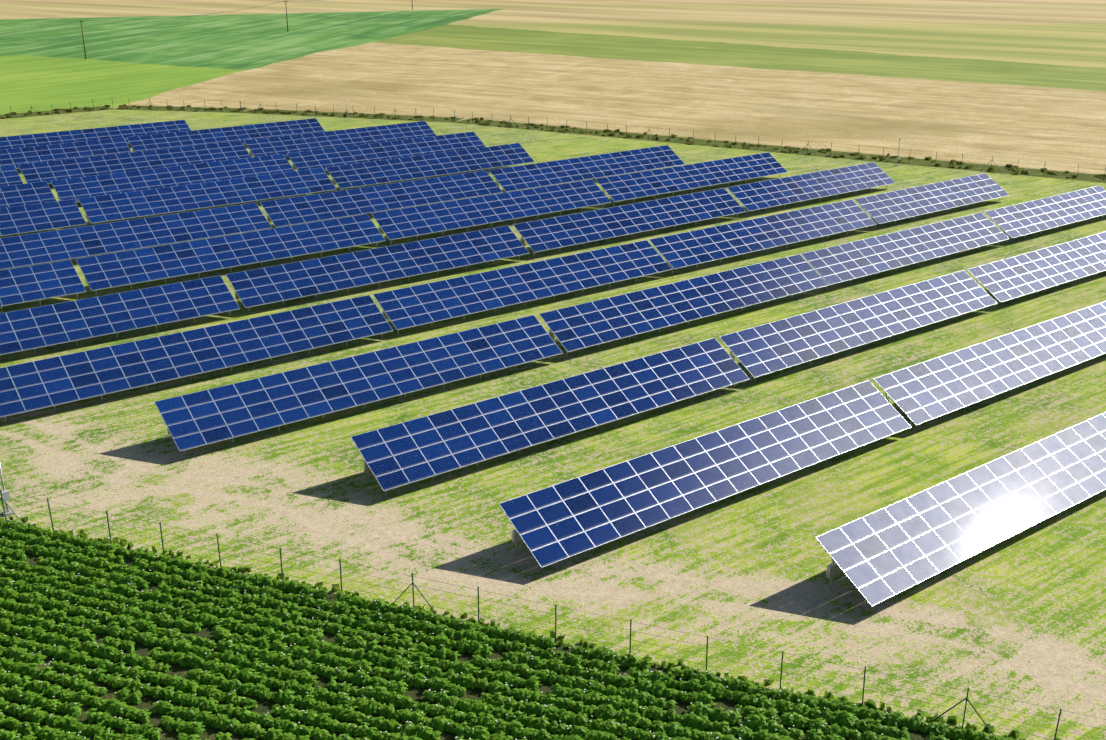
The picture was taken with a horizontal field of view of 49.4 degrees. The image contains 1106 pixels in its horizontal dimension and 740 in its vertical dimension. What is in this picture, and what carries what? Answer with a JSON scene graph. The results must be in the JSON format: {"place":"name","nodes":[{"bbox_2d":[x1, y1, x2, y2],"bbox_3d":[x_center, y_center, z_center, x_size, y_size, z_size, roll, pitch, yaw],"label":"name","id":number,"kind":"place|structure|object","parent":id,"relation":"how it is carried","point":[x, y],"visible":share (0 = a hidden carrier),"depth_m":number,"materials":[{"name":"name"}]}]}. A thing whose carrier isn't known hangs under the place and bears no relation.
{"place":"outdoors","nodes":[
{"label":"outdoors","id":0,"kind":"place"},
{"bbox_2d":[0,55,243,114],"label":"meadow field","id":1,"kind":"structure","parent":0,"point":[35,83],"depth_m":245.85,"materials":[{"name":"green plant"}]},
{"bbox_2d":[80,20,85,58],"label":"utility pole","id":2,"kind":"object","parent":1,"relation":"on","point":[83,38],"visible":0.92,"depth_m":284.23,"materials":[{"name":"brown wood"}]},
{"bbox_2d":[0,0,318,34],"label":"utility wires","id":3,"kind":"object","parent":2,"relation":"attached to","point":[153,18],"visible":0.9,"depth_m":307.35,"materials":[{"name":"black metal"}]},
{"bbox_2d":[0,9,501,69],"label":"field","id":4,"kind":"structure","parent":0,"point":[243,41],"depth_m":348.16,"materials":[{"name":"green plant"}]},
{"bbox_2d":[0,527,953,739],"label":"field soil","id":5,"kind":"structure","parent":0,"point":[412,692],"depth_m":49.56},
{"bbox_2d":[0,519,1013,739],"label":"potato crop","id":6,"kind":"object","parent":5,"relation":"on","point":[805,709],"visible":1,"depth_m":49.88,"materials":[{"name":"green plant"}]},
{"bbox_2d":[0,109,1105,739],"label":"grass ground","id":7,"kind":"structure","parent":0,"point":[1020,617],"depth_m":66.47,"materials":[{"name":"green plant"}]},
{"bbox_2d":[0,465,13,516],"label":"electricity pylon","id":8,"kind":"object","parent":7,"relation":"on","point":[5,495],"visible":0.83,"depth_m":63.65,"materials":[{"name":"metal"}]},
{"bbox_2d":[0,165,22,191],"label":"solar table","id":9,"kind":"object","parent":7,"relation":"on","point":[9,175],"visible":0.83,"depth_m":142.12,"materials":[{"name":"glass"}]},
{"bbox_2d":[0,181,55,207],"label":"solar table","id":10,"kind":"object","parent":7,"relation":"on","point":[35,193],"visible":0.77,"depth_m":132.11,"materials":[{"name":"glass"}]},
{"bbox_2d":[0,260,85,311],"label":"solar table","id":11,"kind":"object","parent":7,"relation":"on","point":[29,282],"visible":0.96,"depth_m":99.88,"materials":[{"name":"glass"},{"name":"silicon"},{"name":"aluminium"}]},
{"bbox_2d":[0,199,86,235],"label":"solar table","id":12,"kind":"object","parent":7,"relation":"on","point":[17,220],"visible":0.9,"depth_m":122.39,"materials":[{"name":"glass"}]},
{"bbox_2d":[0,137,130,168],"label":"solar table","id":13,"kind":"object","parent":7,"relation":"on","point":[15,157],"visible":0.67,"depth_m":156.90,"materials":[{"name":"glass"},{"name":"silicon"},{"name":"aluminium"}]},
{"bbox_2d":[0,120,190,152],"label":"solar table","id":14,"kind":"object","parent":7,"relation":"on","point":[38,139],"visible":0.54,"depth_m":169.01,"materials":[{"name":"glass"},{"name":"silicon"},{"name":"aluminium"}]},
{"bbox_2d":[0,275,239,354],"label":"solar table","id":15,"kind":"object","parent":7,"relation":"on","point":[145,307],"visible":0.96,"depth_m":91.74,"materials":[{"name":"glass"},{"name":"silicon"},{"name":"aluminium"}]},
{"bbox_2d":[18,141,250,183],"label":"solar table","id":16,"kind":"object","parent":7,"relation":"on","point":[48,172],"visible":0.77,"depth_m":150.44,"materials":[{"name":"glass"},{"name":"silicon"},{"name":"aluminium"}]},
{"bbox_2d":[0,202,271,269],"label":"solar table","id":17,"kind":"object","parent":7,"relation":"on","point":[49,246],"visible":0.96,"depth_m":115.15,"materials":[{"name":"glass"},{"name":"silicon"},{"name":"aluminium"}]},
{"bbox_2d":[51,154,294,201],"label":"solar table","id":18,"kind":"object","parent":7,"relation":"on","point":[75,189],"visible":0.75,"depth_m":141.26,"materials":[{"name":"glass"},{"name":"silicon"},{"name":"aluminium"}]},
{"bbox_2d":[0,295,392,422],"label":"solar table","id":19,"kind":"object","parent":7,"relation":"on","point":[114,367],"visible":0.9,"depth_m":82.96,"materials":[{"name":"glass"},{"name":"silicon"},{"name":"aluminium"}]},
{"bbox_2d":[78,168,336,224],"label":"solar table","id":20,"kind":"object","parent":7,"relation":"on","point":[119,206],"visible":0.94,"depth_m":132.28,"materials":[{"name":"glass"},{"name":"silicon"},{"name":"aluminium"}]},
{"bbox_2d":[127,118,324,151],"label":"solar table","id":21,"kind":"object","parent":7,"relation":"on","point":[242,133],"visible":0.73,"depth_m":169.53,"materials":[{"name":"glass"},{"name":"silicon"},{"name":"aluminium"}]},
{"bbox_2d":[76,214,385,295],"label":"solar table","id":22,"kind":"object","parent":7,"relation":"on","point":[234,250],"visible":0.94,"depth_m":109.15,"materials":[{"name":"glass"},{"name":"silicon"},{"name":"aluminium"}]},
{"bbox_2d":[244,121,436,156],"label":"solar table","id":23,"kind":"object","parent":7,"relation":"on","point":[284,145],"visible":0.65,"depth_m":166.85,"materials":[{"name":"glass"}]},
{"bbox_2d":[154,315,562,455],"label":"solar table","id":24,"kind":"object","parent":7,"relation":"on","point":[441,360],"visible":1,"depth_m":77.84,"materials":[{"name":"glass"}]},
{"bbox_2d":[226,225,528,312],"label":"solar table","id":25,"kind":"object","parent":7,"relation":"on","point":[274,284],"visible":0.94,"depth_m":104.53,"materials":[{"name":"glass"}]},
{"bbox_2d":[260,170,502,227],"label":"solar table","id":26,"kind":"object","parent":7,"relation":"on","point":[321,206],"visible":0.94,"depth_m":130.67,"materials":[{"name":"glass"}]},
{"bbox_2d":[286,131,485,170],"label":"solar table","id":27,"kind":"object","parent":7,"relation":"on","point":[327,157],"visible":0.71,"depth_m":157.69,"materials":[{"name":"glass"}]},
{"bbox_2d":[325,143,534,189],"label":"solar table","id":28,"kind":"object","parent":7,"relation":"on","point":[391,170],"visible":0.9,"depth_m":148.72,"materials":[{"name":"glass"}]},
{"bbox_2d":[371,179,610,244],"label":"solar table","id":29,"kind":"object","parent":7,"relation":"on","point":[416,221],"visible":0.96,"depth_m":125.62,"materials":[{"name":"glass"}]},
{"bbox_2d":[373,240,671,334],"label":"solar table","id":30,"kind":"object","parent":7,"relation":"on","point":[416,305],"visible":0.9,"depth_m":99.17,"materials":[{"name":"glass"}]},
{"bbox_2d":[0,516,1059,739],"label":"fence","id":31,"kind":"object","parent":7,"relation":"on","point":[869,703],"visible":0.46,"depth_m":52.43,"materials":[{"name":"green plant"}]},
{"bbox_2d":[351,338,748,494],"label":"solar table","id":32,"kind":"object","parent":7,"relation":"on","point":[476,432],"visible":0.94,"depth_m":72.79,"materials":[{"name":"glass"}]},
{"bbox_2d":[0,489,1105,739],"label":"fence","id":33,"kind":"object","parent":7,"relation":"on","point":[2,499],"visible":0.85,"depth_m":52.27,"materials":[{"name":"metal"}]},
{"bbox_2d":[0,104,1105,182],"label":"fence weeds","id":34,"kind":"object","parent":7,"relation":"on","point":[1007,168],"visible":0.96,"depth_m":179.05,"materials":[{"name":"green plant"}]},
{"bbox_2d":[2,98,1105,181],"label":"fence","id":35,"kind":"object","parent":7,"relation":"on","point":[581,130],"visible":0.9,"depth_m":180.29,"materials":[{"name":"metal"}]},
{"bbox_2d":[489,145,684,191],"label":"solar table","id":36,"kind":"object","parent":7,"relation":"on","point":[520,177],"visible":0.94,"depth_m":147.14,"materials":[{"name":"glass"}]},
{"bbox_2d":[513,188,745,256],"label":"solar table","id":37,"kind":"object","parent":7,"relation":"on","point":[559,232],"visible":0.94,"depth_m":121.12,"materials":[{"name":"glass"}]},
{"bbox_2d":[539,254,828,356],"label":"solar table","id":38,"kind":"object","parent":7,"relation":"on","point":[588,324],"visible":0.92,"depth_m":94.41,"materials":[{"name":"photovoltaic glass"},{"name":"silicon cells"},{"name":"aluminium"}]},
{"bbox_2d":[595,152,787,205],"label":"solar table","id":39,"kind":"object","parent":7,"relation":"on","point":[617,188],"visible":0.98,"depth_m":142.11,"materials":[{"name":"photovoltaic glass"},{"name":"silicon cells"},{"name":"aluminium"}]},
{"bbox_2d":[499,380,910,570],"bbox_3d":[9.623,5.397,66.501,28.340,2.795,3.499,-15,25,-35],"label":"solar table","id":40,"kind":"object","parent":7,"relation":"on","point":[763,441],"visible":0.98,"depth_m":64.83,"materials":[{"name":"photovoltaic glass"},{"name":"silicon cells"},{"name":"aluminium"}]},
{"bbox_2d":[649,199,876,273],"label":"solar table","id":41,"kind":"object","parent":7,"relation":"on","point":[689,248],"visible":0.96,"depth_m":115.59,"materials":[{"name":"photovoltaic glass"},{"name":"silicon cells"},{"name":"aluminium"}]},
{"bbox_2d":[727,162,894,215],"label":"solar table","id":42,"kind":"object","parent":7,"relation":"on","point":[780,191],"visible":0.92,"depth_m":136.84,"materials":[{"name":"photovoltaic glass"},{"name":"silicon cells"},{"name":"aluminium"}]},
{"bbox_2d":[720,270,997,381],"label":"solar table","id":43,"kind":"object","parent":7,"relation":"on","point":[767,348],"visible":1,"depth_m":89.42,"materials":[{"name":"photovoltaic glass"},{"name":"silicon cells"},{"name":"aluminium"}]},
{"bbox_2d":[894,138,900,165],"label":"security camera pole","id":44,"kind":"object","parent":7,"relation":"on","point":[899,156],"visible":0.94,"depth_m":157.22,"materials":[{"name":"metal"}]},
{"bbox_2d":[801,212,1009,289],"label":"solar table","id":45,"kind":"object","parent":7,"relation":"on","point":[850,261],"visible":0.98,"depth_m":110.43,"materials":[{"name":"photovoltaic glass"},{"name":"silicon cells"},{"name":"aluminium"}]},
{"bbox_2d":[854,173,1008,228],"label":"solar table","id":46,"kind":"object","parent":7,"relation":"on","point":[913,202],"visible":0.96,"depth_m":130.83,"materials":[{"name":"photovoltaic glass"},{"name":"silicon cells"},{"name":"aluminium"}]},
{"bbox_2d":[816,412,1105,608],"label":"solar table","id":47,"kind":"object","parent":7,"relation":"on","point":[872,570],"visible":1,"depth_m":60.35,"materials":[{"name":"photovoltaic glass"},{"name":"silicon cells"},{"name":"aluminium"}]},
{"bbox_2d":[874,301,1105,429],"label":"solar table","id":48,"kind":"object","parent":7,"relation":"on","point":[1028,354],"visible":0.98,"depth_m":80.76,"materials":[{"name":"glass"},{"name":"silicon"},{"name":"aluminium"}]},
{"bbox_2d":[967,232,1105,306],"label":"solar table","id":49,"kind":"object","parent":7,"relation":"on","point":[1007,279],"visible":0.96,"depth_m":103.78,"materials":[{"name":"photovoltaic glass"},{"name":"silicon cells"},{"name":"aluminium"}]},
{"bbox_2d":[984,185,1105,242],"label":"solar table","id":50,"kind":"object","parent":7,"relation":"on","point":[1027,218],"visible":0.98,"depth_m":124.29,"materials":[{"name":"glass"},{"name":"silicon"},{"name":"aluminium"}]},
{"bbox_2d":[0,0,1105,107],"bbox_3d":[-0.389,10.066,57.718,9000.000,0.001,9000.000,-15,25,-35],"label":"ground","id":51,"kind":"structure","parent":0,"point":[1063,32],"depth_m":413.31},
{"bbox_2d":[370,25,1105,91],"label":"green field strip","id":52,"kind":"object","parent":51,"relation":"on","point":[782,58],"depth_m":291.56,"materials":[{"name":"green plant"}]},
{"bbox_2d":[112,43,1105,173],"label":"wheat field","id":53,"kind":"structure","parent":0,"point":[1059,127],"depth_m":217.47,"materials":[{"name":"beige plant"}]}
]}

